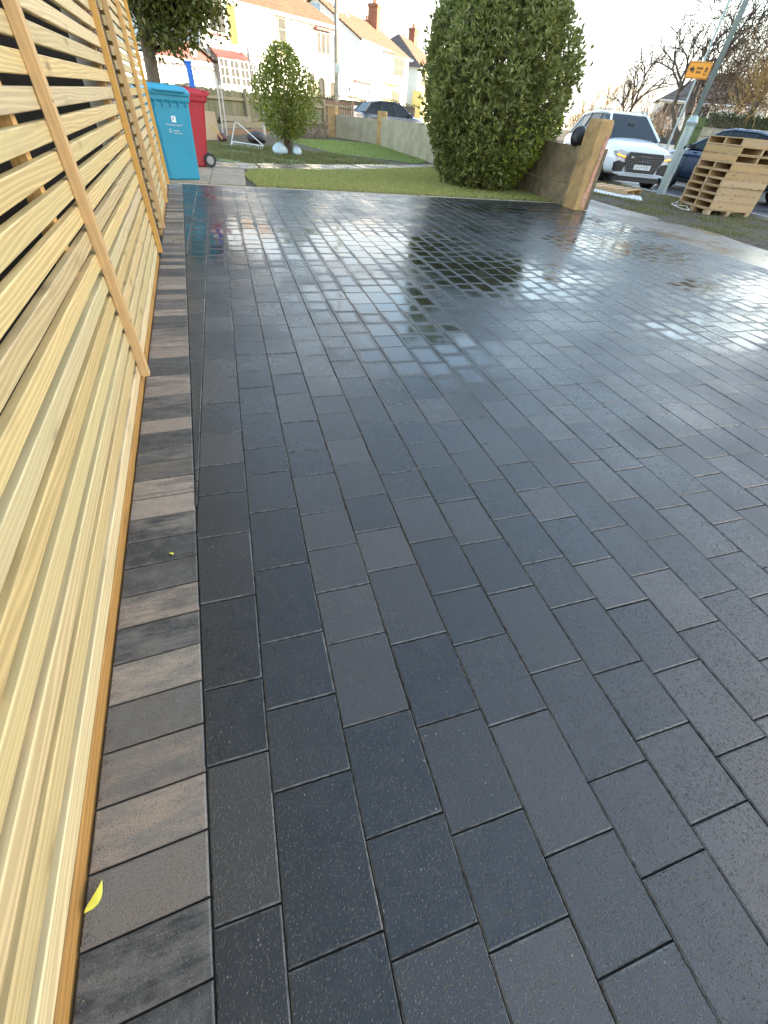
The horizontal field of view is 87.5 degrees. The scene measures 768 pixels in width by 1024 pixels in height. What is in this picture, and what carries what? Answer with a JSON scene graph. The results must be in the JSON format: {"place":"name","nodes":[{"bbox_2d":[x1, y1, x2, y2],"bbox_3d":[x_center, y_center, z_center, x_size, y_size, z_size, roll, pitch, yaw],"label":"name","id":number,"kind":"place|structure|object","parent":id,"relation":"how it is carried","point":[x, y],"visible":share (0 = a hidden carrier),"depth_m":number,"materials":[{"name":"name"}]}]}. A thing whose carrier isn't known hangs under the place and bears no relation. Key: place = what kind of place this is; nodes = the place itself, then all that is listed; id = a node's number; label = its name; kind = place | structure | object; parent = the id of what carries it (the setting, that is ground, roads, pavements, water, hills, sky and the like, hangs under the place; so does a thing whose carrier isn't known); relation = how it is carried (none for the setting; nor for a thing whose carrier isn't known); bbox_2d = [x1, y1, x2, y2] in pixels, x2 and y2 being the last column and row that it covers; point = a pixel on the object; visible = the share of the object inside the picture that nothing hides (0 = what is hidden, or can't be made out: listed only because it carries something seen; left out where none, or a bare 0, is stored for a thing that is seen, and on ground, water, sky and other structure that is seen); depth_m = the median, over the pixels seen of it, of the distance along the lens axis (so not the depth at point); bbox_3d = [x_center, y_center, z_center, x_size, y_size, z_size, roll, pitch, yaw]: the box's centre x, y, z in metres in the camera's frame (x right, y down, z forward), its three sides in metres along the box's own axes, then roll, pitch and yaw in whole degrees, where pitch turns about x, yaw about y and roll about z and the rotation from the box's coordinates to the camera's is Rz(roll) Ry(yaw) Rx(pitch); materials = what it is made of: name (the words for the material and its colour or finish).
{"place":"outdoors","nodes":[
{"label":"outdoors","id":0,"kind":"place"},
{"bbox_2d":[206,139,388,164],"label":"garden lawn","id":1,"kind":"structure","parent":0,"point":[237,161],"depth_m":9.55,"materials":[{"name":"plant"}]},
{"bbox_2d":[231,122,263,148],"bbox_3d":[-3.848,-10.011,10.695,1.471,0.559,0.679,30,50,22],"label":"clothes airer","id":2,"kind":"object","parent":1,"relation":"on","point":[243,142],"visible":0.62,"depth_m":10.80,"materials":[{"name":"white metal"}]},
{"bbox_2d":[273,142,287,154],"bbox_3d":[-2.627,-9.170,10.123,0.378,0.250,0.279,-9,47,-15],"label":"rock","id":3,"kind":"object","parent":1,"relation":"on","point":[279,147],"visible":0.79,"depth_m":10.04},
{"bbox_2d":[244,39,320,154],"bbox_3d":[-2.403,-9.835,9.601,1.762,1.944,1.634,-9,47,-15],"label":"young shrub","id":4,"kind":"object","parent":1,"relation":"on","point":[281,69],"visible":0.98,"depth_m":9.36,"materials":[{"name":"green plant"}]},
{"bbox_2d":[292,146,301,154],"bbox_3d":[-2.232,-9.256,10.286,0.244,0.200,0.208,-9,47,-15],"label":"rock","id":5,"kind":"object","parent":1,"relation":"on","point":[296,149],"visible":0.73,"depth_m":10.22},
{"bbox_2d":[207,162,434,170],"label":"garden path","id":6,"kind":"structure","parent":0,"point":[246,166],"depth_m":8.71,"materials":[{"name":"concrete"}]},
{"bbox_2d":[293,138,427,163],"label":"bright lawn","id":7,"kind":"structure","parent":0,"point":[409,161],"depth_m":12.91,"materials":[{"name":"plant"}]},
{"bbox_2d":[71,183,767,1023],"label":"driveway","id":8,"kind":"structure","parent":0,"point":[517,591],"depth_m":1.11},
{"bbox_2d":[0,0,162,1023],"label":"slatted fence","id":9,"kind":"object","parent":8,"relation":"on","point":[80,245],"visible":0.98,"depth_m":0.95,"materials":[{"name":"wood"}]},
{"bbox_2d":[84,881,102,912],"bbox_3d":[-0.497,0.662,0.689,0.011,0.021,0.045,-2,49,28],"label":"fallen leaf","id":10,"kind":"object","parent":8,"relation":"on","point":[94,901],"visible":1,"depth_m":0.69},
{"bbox_2d":[60,0,158,234],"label":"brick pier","id":11,"kind":"structure","parent":8,"relation":"on","point":[91,83],"depth_m":2.75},
{"bbox_2d":[77,193,168,1007],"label":"fence foot crumbs","id":12,"kind":"object","parent":8,"relation":"on","point":[116,653],"visible":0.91,"depth_m":0.94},
{"bbox_2d":[97,0,169,235],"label":"slatted fence","id":13,"kind":"object","parent":8,"relation":"on","point":[152,163],"visible":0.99,"depth_m":3.82,"materials":[{"name":"wood"}]},
{"bbox_2d":[563,118,613,210],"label":"gate pillar","id":14,"kind":"structure","parent":8,"relation":"on","point":[592,154],"depth_m":6.81,"materials":[{"name":"wood"}]},
{"bbox_2d":[140,124,767,250],"bbox_3d":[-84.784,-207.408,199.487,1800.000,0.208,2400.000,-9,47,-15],"label":"ground","id":15,"kind":"structure","parent":0,"point":[761,231],"depth_m":9.27,"materials":[{"name":"plant"}]},
{"bbox_2d":[111,6,140,50],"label":"house","id":16,"kind":"structure","parent":15,"relation":"on","point":[135,31],"depth_m":28.02,"materials":[{"name":"tile"}]},
{"bbox_2d":[120,39,218,88],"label":"garage","id":17,"kind":"structure","parent":15,"relation":"on","point":[203,75],"depth_m":24.60,"materials":[{"name":"paint"}]},
{"bbox_2d":[112,0,237,82],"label":"leafy tree","id":18,"kind":"object","parent":15,"relation":"on","point":[160,19],"visible":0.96,"depth_m":7.04,"materials":[{"name":"green plant"}]},
{"bbox_2d":[165,166,245,185],"bbox_3d":[-3.525,-5.813,6.878,2.241,0.069,2.597,-9,47,-15],"label":"bin standing","id":19,"kind":"object","parent":15,"relation":"on","point":[228,176],"visible":0.31,"depth_m":6.69,"materials":[{"name":"concrete"}]},
{"bbox_2d":[130,82,199,179],"bbox_3d":[-3.217,-5.679,6.004,0.624,1.020,0.848,-26,53,-28],"label":"wheelie bin","id":20,"kind":"object","parent":19,"relation":"on","point":[170,106],"visible":0.92,"depth_m":5.78,"materials":[{"name":"blue plastic"}]},
{"bbox_2d":[181,86,215,166],"bbox_3d":[-3.505,-6.900,7.191,0.848,1.020,0.624,-17,49,-21],"label":"wheelie bin","id":21,"kind":"object","parent":19,"relation":"on","point":[197,98],"visible":0.52,"depth_m":7.05,"materials":[{"name":"red plastic"}]},
{"bbox_2d":[184,60,194,86],"bbox_3d":[-3.233,-7.296,6.680,0.112,0.300,0.068,-9,47,-15],"label":"plastic tube","id":22,"kind":"object","parent":21,"relation":"on","point":[190,73],"visible":1,"depth_m":6.66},
{"bbox_2d":[205,111,219,139],"bbox_3d":[-5.182,-11.288,11.711,0.021,0.620,0.720,27,47,36],"label":"plywood sheet","id":23,"kind":"object","parent":15,"relation":"on","point":[210,120],"visible":0.43,"depth_m":11.79,"materials":[{"name":"wood"}]},
{"bbox_2d":[216,78,223,132],"bbox_3d":[-4.744,-11.682,11.593,0.037,1.196,0.291,-1,45,-7],"label":"white pipe","id":24,"kind":"object","parent":15,"relation":"on","point":[219,105],"visible":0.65,"depth_m":11.55,"materials":[{"name":"plastic"}]},
{"bbox_2d":[217,132,226,141],"bbox_3d":[-4.765,-11.025,11.782,0.272,0.200,0.220,-9,47,-15],"label":"rubble bag","id":25,"kind":"object","parent":15,"relation":"on","point":[223,135],"visible":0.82,"depth_m":11.74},
{"bbox_2d":[220,82,227,135],"bbox_3d":[-4.677,-11.748,11.702,0.038,1.115,0.288,-4,46,-10],"label":"white pipe","id":26,"kind":"object","parent":15,"relation":"on","point":[223,109],"visible":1,"depth_m":11.70,"materials":[{"name":"plastic"}]},
{"bbox_2d":[129,79,325,136],"bbox_3d":[-4.723,-13.705,13.793,0.136,1.160,10.562,20,47,14],"label":"board fence","id":27,"kind":"object","parent":15,"relation":"on","point":[236,103],"visible":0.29,"depth_m":13.35,"materials":[{"name":"wood"}]},
{"bbox_2d":[219,115,250,121],"bbox_3d":[-4.943,-13.121,13.381,0.031,0.140,1.500,16,45,21],"label":"timber plank","id":28,"kind":"object","parent":27,"relation":"attached to","point":[237,118],"visible":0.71,"depth_m":13.37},
{"bbox_2d":[222,122,269,127],"bbox_3d":[-4.652,-13.206,13.672,0.034,0.140,2.500,16,47,21],"label":"timber plank","id":29,"kind":"object","parent":27,"relation":"attached to","point":[246,124],"visible":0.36,"depth_m":13.54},
{"bbox_2d":[225,129,269,134],"bbox_3d":[-4.526,-12.743,13.438,0.033,0.140,2.200,16,46,21],"label":"timber plank","id":30,"kind":"object","parent":27,"relation":"attached to","point":[238,132],"visible":0.57,"depth_m":13.20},
{"bbox_2d":[246,38,252,87],"bbox_3d":[-6.606,-21.379,19.988,0.116,2.900,0.116,-9,47,-15],"label":"thin mast","id":31,"kind":"object","parent":15,"relation":"on","point":[248,54],"visible":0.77,"depth_m":19.35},
{"bbox_2d":[156,0,343,98],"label":"house","id":32,"kind":"structure","parent":15,"relation":"on","point":[305,28],"depth_m":27.02,"materials":[{"name":"paint"}]},
{"bbox_2d":[208,10,228,36],"bbox_3d":[-10.369,-30.529,24.928,0.140,1.150,1.360,35,52,26],"label":"window","id":33,"kind":"structure","parent":32,"relation":"in","point":[223,33],"depth_m":25.17,"materials":[{"name":"white glass"}]},
{"bbox_2d":[218,57,231,85],"bbox_3d":[-10.244,-28.349,25.805,0.050,1.200,0.700,35,52,26],"label":"window","id":34,"kind":"structure","parent":32,"relation":"in","point":[223,62],"depth_m":25.79,"materials":[{"name":"white glass"}]},
{"bbox_2d":[227,4,237,43],"bbox_3d":[-9.617,-30.959,25.472,0.440,1.600,0.018,-5,46,-11],"label":"window","id":35,"kind":"structure","parent":32,"relation":"in","point":[234,39],"depth_m":25.46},
{"bbox_2d":[228,58,241,86],"bbox_3d":[-9.737,-28.722,26.231,0.050,1.200,0.700,35,52,26],"label":"window","id":36,"kind":"structure","parent":32,"relation":"in","point":[233,64],"depth_m":26.21,"materials":[{"name":"white glass"}]},
{"bbox_2d":[239,60,250,87],"bbox_3d":[-9.230,-29.090,26.652,0.050,1.200,0.700,35,52,26],"label":"window","id":37,"kind":"structure","parent":32,"relation":"in","point":[244,65],"depth_m":26.63,"materials":[{"name":"white glass"}]},
{"bbox_2d":[249,63,256,88],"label":"window","id":38,"kind":"structure","parent":32,"relation":"in","point":[253,66],"depth_m":27.23,"materials":[{"name":"white glass"}]},
{"bbox_2d":[241,9,270,40],"bbox_3d":[-8.316,-31.708,26.146,0.050,1.100,2.050,35,52,26],"label":"window","id":39,"kind":"structure","parent":32,"relation":"in","point":[255,25],"depth_m":26.12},
{"bbox_2d":[277,16,286,52],"bbox_3d":[-7.019,-32.954,27.775,0.140,1.690,0.860,35,52,26],"label":"window","id":40,"kind":"structure","parent":32,"relation":"in","point":[281,22],"depth_m":27.57,"materials":[{"name":"white glass"}]},
{"bbox_2d":[318,78,323,96],"bbox_3d":[-4.987,-32.661,31.792,0.012,2.570,0.820,35,52,26],"label":"arched doorway","id":41,"kind":"structure","parent":32,"relation":"in","point":[321,85],"depth_m":31.30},
{"bbox_2d":[316,31,329,55],"bbox_3d":[-4.522,-34.883,29.858,0.050,1.100,1.300,35,52,26],"label":"window","id":42,"kind":"structure","parent":32,"relation":"in","point":[322,38],"depth_m":29.85,"materials":[{"name":"white glass"}]},
{"bbox_2d":[330,81,334,98],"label":"window","id":43,"kind":"structure","parent":32,"relation":"in","point":[332,84],"depth_m":31.93,"materials":[{"name":"white glass"}]},
{"bbox_2d":[247,131,265,142],"bbox_3d":[-3.899,-11.464,12.255,0.579,0.280,0.484,-9,47,-15],"label":"rubble bag","id":44,"kind":"object","parent":15,"relation":"on","point":[259,136],"visible":0.94,"depth_m":12.15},
{"bbox_2d":[293,118,336,139],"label":"dead weeds","id":45,"kind":"object","parent":15,"relation":"on","point":[318,132],"visible":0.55,"depth_m":16.19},
{"bbox_2d":[314,98,353,128],"bbox_3d":[-2.575,-19.470,19.731,2.140,1.220,0.135,-1,45,-7],"label":"brown fence","id":46,"kind":"object","parent":15,"relation":"on","point":[345,106],"visible":0.34,"depth_m":19.55,"materials":[{"name":"wood"}]},
{"bbox_2d":[334,0,338,104],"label":"utility pole","id":47,"kind":"object","parent":15,"relation":"on","point":[336,33],"visible":0.72,"depth_m":18.57,"materials":[{"name":"metal"}]},
{"bbox_2d":[339,71,373,100],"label":"garage","id":48,"kind":"structure","parent":15,"relation":"on","point":[352,85],"depth_m":34.67,"materials":[{"name":"paint"}]},
{"bbox_2d":[350,86,365,100],"bbox_3d":[-2.336,-36.665,36.295,0.027,2.450,3.600,17,46,11],"label":"garage door","id":49,"kind":"structure","parent":48,"relation":"in","point":[354,89],"depth_m":35.58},
{"bbox_2d":[328,105,386,144],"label":"garden wall","id":50,"kind":"structure","parent":15,"relation":"on","point":[362,129],"depth_m":16.98,"materials":[{"name":"grey concrete"}]},
{"bbox_2d":[306,0,412,104],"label":"house","id":51,"kind":"structure","parent":15,"relation":"on","point":[374,54],"depth_m":38.29,"materials":[{"name":"paint"}]},
{"bbox_2d":[382,89,391,101],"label":"window","id":52,"kind":"structure","parent":51,"relation":"in","point":[386,94],"depth_m":41.04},
{"bbox_2d":[383,54,392,74],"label":"window","id":53,"kind":"structure","parent":51,"relation":"in","point":[388,59],"depth_m":39.53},
{"bbox_2d":[392,90,399,101],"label":"window","id":54,"kind":"structure","parent":51,"relation":"in","point":[395,94],"depth_m":42.29,"materials":[{"name":"white glass"}]},
{"bbox_2d":[393,56,404,77],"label":"window","id":55,"kind":"structure","parent":51,"relation":"in","point":[398,67],"depth_m":41.05,"materials":[{"name":"white glass"}]},
{"bbox_2d":[306,91,415,117],"bbox_3d":[-2.068,-28.485,28.473,8.757,1.670,0.907,8,45,2],"label":"hedge","id":56,"kind":"object","parent":15,"relation":"on","point":[411,110],"visible":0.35,"depth_m":28.00,"materials":[{"name":"green plant"}]},
{"bbox_2d":[177,183,552,202],"bbox_3d":[0.160,-5.420,6.879,6.820,0.046,0.115,-9,47,-15],"label":"mortar edging","id":57,"kind":"object","parent":15,"relation":"on","point":[357,192],"visible":0.21,"depth_m":6.69,"materials":[{"name":"concrete"}]},
{"bbox_2d":[354,100,422,122],"bbox_3d":[0.342,-22.663,23.195,4.037,1.534,1.989,-17,49,-21],"label":"parked car","id":58,"kind":"object","parent":15,"relation":"on","point":[372,108],"visible":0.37,"depth_m":22.31,"materials":[{"name":"grey paint"}]},
{"bbox_2d":[365,15,427,123],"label":"house","id":59,"kind":"structure","parent":15,"relation":"on","point":[416,55],"depth_m":48.27,"materials":[{"name":"paint"}]},
{"bbox_2d":[244,166,551,201],"bbox_3d":[-0.106,-7.246,8.638,5.700,0.001,4.840,-9,47,-15],"label":"lawn strip","id":60,"kind":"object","parent":15,"relation":"on","point":[374,191],"visible":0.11,"depth_m":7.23,"materials":[{"name":"plant"}]},
{"bbox_2d":[390,10,425,49],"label":"bare tree","id":61,"kind":"object","parent":15,"relation":"on","point":[403,26],"visible":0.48,"depth_m":55.98,"materials":[{"name":"brown plant"}]},
{"bbox_2d":[424,0,491,100],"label":"conifer","id":62,"kind":"object","parent":15,"relation":"on","point":[436,2],"visible":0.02,"depth_m":9.69,"materials":[{"name":"green plant"}]},
{"bbox_2d":[380,118,580,204],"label":"boundary wall","id":63,"kind":"structure","parent":15,"relation":"on","point":[556,161],"depth_m":8.03,"materials":[{"name":"concrete"}]},
{"bbox_2d":[570,125,585,146],"bbox_3d":[3.381,-6.529,6.965,0.316,0.270,0.263,-9,47,-15],"label":"mirror","id":64,"kind":"object","parent":63,"relation":"on","point":[577,136],"visible":0.76,"depth_m":6.89,"materials":[{"name":"plastic"}]},
{"bbox_2d":[240,154,756,239],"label":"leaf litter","id":65,"kind":"object","parent":15,"relation":"on","point":[442,193],"visible":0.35,"depth_m":7.50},
{"bbox_2d":[416,0,594,191],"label":"evergreen bush","id":66,"kind":"object","parent":15,"relation":"on","point":[468,104],"visible":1,"depth_m":6.82,"materials":[{"name":"green plant"}]},
{"bbox_2d":[564,85,604,135],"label":"twiggy shrub","id":67,"kind":"object","parent":15,"relation":"on","point":[581,110],"visible":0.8,"depth_m":41.04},
{"bbox_2d":[574,68,634,122],"bbox_3d":[20.652,-38.484,38.304,4.491,5.430,4.216,21,47,14],"label":"twiggy shrub","id":68,"kind":"object","parent":15,"relation":"on","point":[610,95],"visible":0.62,"depth_m":37.28,"materials":[{"name":"plant"}]},
{"bbox_2d":[594,189,641,200],"bbox_3d":[5.624,-8.156,10.227,1.800,0.027,0.700,20,48,11],"label":"white sheet","id":69,"kind":"object","parent":15,"relation":"on","point":[630,196],"visible":0.34,"depth_m":10.05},
{"bbox_2d":[595,183,641,195],"bbox_3d":[6.072,-8.550,10.635,1.105,0.130,1.081,36,52,27],"label":"pallet","id":70,"kind":"object","parent":15,"relation":"on","point":[622,190],"visible":0.64,"depth_m":10.40,"materials":[{"name":"wood"}]},
{"bbox_2d":[596,83,647,111],"bbox_3d":[22.716,-39.159,39.472,5.526,5.065,3.639,0,45,-6],"label":"twiggy shrub","id":71,"kind":"object","parent":15,"relation":"on","point":[620,107],"visible":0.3,"depth_m":38.69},
{"bbox_2d":[605,36,692,111],"bbox_3d":[16.903,-26.794,26.288,3.077,5.833,4.834,-21,51,-25],"label":"bare tree","id":72,"kind":"object","parent":15,"relation":"on","point":[632,86],"visible":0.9,"depth_m":25.65,"materials":[{"name":"brown plant"}]},
{"bbox_2d":[635,78,671,137],"bbox_3d":[25.437,-38.180,38.578,5.253,5.353,4.283,-9,47,-15],"label":"twiggy shrub","id":73,"kind":"object","parent":15,"relation":"on","point":[655,114],"visible":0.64,"depth_m":38.37,"materials":[{"name":"plant"}]},
{"bbox_2d":[650,95,683,144],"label":"twiggy shrub","id":74,"kind":"object","parent":15,"relation":"on","point":[668,127],"visible":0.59,"depth_m":42.33,"materials":[{"name":"plant"}]},
{"bbox_2d":[602,179,767,220],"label":"kerb","id":75,"kind":"structure","parent":15,"relation":"on","point":[759,216],"depth_m":11.02,"materials":[{"name":"concrete"}]},
{"bbox_2d":[674,115,708,149],"bbox_3d":[14.738,-17.249,18.846,0.135,1.940,2.071,-19,50,-23],"label":"green fence","id":76,"kind":"object","parent":15,"relation":"on","point":[700,125],"visible":0.12,"depth_m":18.80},
{"bbox_2d":[666,0,730,148],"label":"sign pole","id":77,"kind":"object","parent":15,"relation":"on","point":[710,45],"visible":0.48,"depth_m":15.15,"materials":[{"name":"metal"}]},
{"bbox_2d":[684,61,713,79],"bbox_3d":[11.761,-16.509,14.986,0.760,0.440,0.023,23,47,16],"label":"orange sign","id":78,"kind":"object","parent":77,"relation":"attached to","point":[698,70],"visible":1,"depth_m":14.98,"materials":[{"name":"metal"}]},
{"bbox_2d":[656,0,748,194],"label":"lamp post","id":79,"kind":"object","parent":15,"relation":"on","point":[691,124],"visible":0.92,"depth_m":10.17,"materials":[{"name":"metal"}]},
{"bbox_2d":[672,151,683,173],"bbox_3d":[7.869,-9.357,10.737,0.100,0.450,0.010,-9,47,-15],"label":"access door","id":80,"kind":"structure","parent":79,"relation":"in","point":[682,152],"depth_m":10.73,"materials":[{"name":"metal"}]},
{"bbox_2d":[645,0,767,149],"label":"bare tree","id":81,"kind":"object","parent":15,"relation":"on","point":[691,104],"visible":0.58,"depth_m":20.39,"materials":[{"name":"brown plant"}]},
{"bbox_2d":[652,74,766,150],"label":"house","id":82,"kind":"structure","parent":15,"relation":"on","point":[682,98],"depth_m":46.24,"materials":[{"name":"paint"}]},
{"bbox_2d":[654,127,680,145],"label":"window","id":83,"kind":"structure","parent":82,"relation":"in","point":[672,142],"depth_m":48.18,"materials":[{"name":"glass"}]},
{"bbox_2d":[660,102,685,118],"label":"window","id":84,"kind":"structure","parent":82,"relation":"in","point":[664,108],"depth_m":46.62,"materials":[{"name":"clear glass"}]},
{"bbox_2d":[696,127,724,141],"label":"stone wall","id":85,"kind":"structure","parent":15,"relation":"on","point":[705,132],"depth_m":17.18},
{"bbox_2d":[704,111,767,130],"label":"hedge","id":86,"kind":"object","parent":85,"relation":"on","point":[720,121],"visible":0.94,"depth_m":16.63,"materials":[{"name":"green plant"}]},
{"bbox_2d":[678,201,749,217],"bbox_3d":[7.819,-7.199,9.559,1.104,0.131,1.081,-1,45,-7],"label":"pallet","id":87,"kind":"object","parent":15,"relation":"on","point":[724,213],"visible":0.44,"depth_m":9.23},
{"bbox_2d":[680,194,754,211],"bbox_3d":[7.839,-7.298,9.474,1.105,0.130,1.081,-2,46,-8],"label":"pallet","id":88,"kind":"object","parent":87,"relation":"on","point":[703,203],"visible":0.78,"depth_m":9.15,"materials":[{"name":"wood"}]},
{"bbox_2d":[683,187,759,204],"bbox_3d":[7.852,-7.389,9.380,1.102,0.131,1.081,-2,45,-8],"label":"pallet","id":89,"kind":"object","parent":88,"relation":"on","point":[712,197],"visible":0.84,"depth_m":9.05,"materials":[{"name":"wood"}]},
{"bbox_2d":[686,180,762,197],"bbox_3d":[7.858,-7.488,9.292,1.101,0.131,1.081,-2,45,-8],"label":"pallet","id":90,"kind":"object","parent":89,"relation":"on","point":[713,189],"visible":0.72,"depth_m":8.96,"materials":[{"name":"wood"}]},
{"bbox_2d":[690,173,767,190],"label":"pallet","id":91,"kind":"object","parent":90,"relation":"on","point":[721,182],"visible":0.88,"depth_m":8.85,"materials":[{"name":"wood"}]},
{"bbox_2d":[692,166,767,182],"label":"pallet","id":92,"kind":"object","parent":91,"relation":"on","point":[729,175],"visible":0.84,"depth_m":8.78,"materials":[{"name":"wood"}]},
{"bbox_2d":[697,158,767,174],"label":"pallet","id":93,"kind":"object","parent":92,"relation":"on","point":[735,167],"visible":0.82,"depth_m":8.68,"materials":[{"name":"wood"}]},
{"bbox_2d":[700,151,767,166],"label":"pallet","id":94,"kind":"object","parent":93,"relation":"on","point":[738,159],"visible":0.94,"depth_m":8.74,"materials":[{"name":"wood"}]},
{"bbox_2d":[703,143,767,157],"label":"pallet","id":95,"kind":"object","parent":94,"relation":"on","point":[739,150],"visible":0.99,"depth_m":8.63,"materials":[{"name":"wood"}]},
{"bbox_2d":[707,135,767,148],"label":"pallet","id":96,"kind":"object","parent":95,"relation":"on","point":[741,142],"visible":0.91,"depth_m":8.56,"materials":[{"name":"wood"}]},
{"bbox_2d":[672,0,767,117],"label":"bare tree","id":97,"kind":"object","parent":15,"relation":"on","point":[721,13],"visible":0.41,"depth_m":19.95,"materials":[{"name":"brown plant"}]},
{"bbox_2d":[699,10,767,118],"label":"brown twiggy tree","id":98,"kind":"object","parent":15,"relation":"on","point":[744,68],"visible":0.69,"depth_m":18.96,"materials":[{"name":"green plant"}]},
{"bbox_2d":[727,53,767,127],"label":"golden willow","id":99,"kind":"object","parent":15,"relation":"on","point":[764,81],"visible":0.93,"depth_m":15.61,"materials":[{"name":"plant"}]},
{"bbox_2d":[747,78,767,113],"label":"bare tree","id":100,"kind":"object","parent":15,"relation":"on","point":[756,106],"visible":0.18,"depth_m":18.25,"materials":[{"name":"brown plant"}]},
{"bbox_2d":[305,0,767,129],"label":"sky","id":101,"kind":"structure","parent":0,"point":[616,28],"materials":[{"name":"white"}]},
{"bbox_2d":[528,173,767,247],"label":"grass","id":102,"kind":"structure","parent":0,"point":[708,218],"depth_m":8.71,"materials":[{"name":"plant"}]},
{"bbox_2d":[584,200,767,268],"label":"pavement","id":103,"kind":"structure","parent":0,"point":[722,245],"depth_m":6.36,"materials":[{"name":"concrete"}]},
{"bbox_2d":[602,201,767,247],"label":"mud clods","id":104,"kind":"object","parent":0,"point":[757,245],"visible":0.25,"depth_m":7.58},
{"bbox_2d":[603,176,767,215],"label":"road","id":105,"kind":"structure","parent":0,"point":[760,207],"depth_m":13.28,"materials":[{"name":"asphalt"}]},
{"bbox_2d":[563,108,672,187],"bbox_3d":[7.843,-12.511,13.751,2.290,1.812,4.970,2,45,-4],"label":"parked car","id":106,"kind":"object","parent":105,"relation":"on","point":[636,152],"visible":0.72,"depth_m":12.45,"materials":[{"name":"white paint"}]},
{"bbox_2d":[657,128,767,202],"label":"parked car","id":107,"kind":"object","parent":105,"relation":"on","point":[690,158],"visible":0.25,"depth_m":12.96,"materials":[{"name":"blue paint"}]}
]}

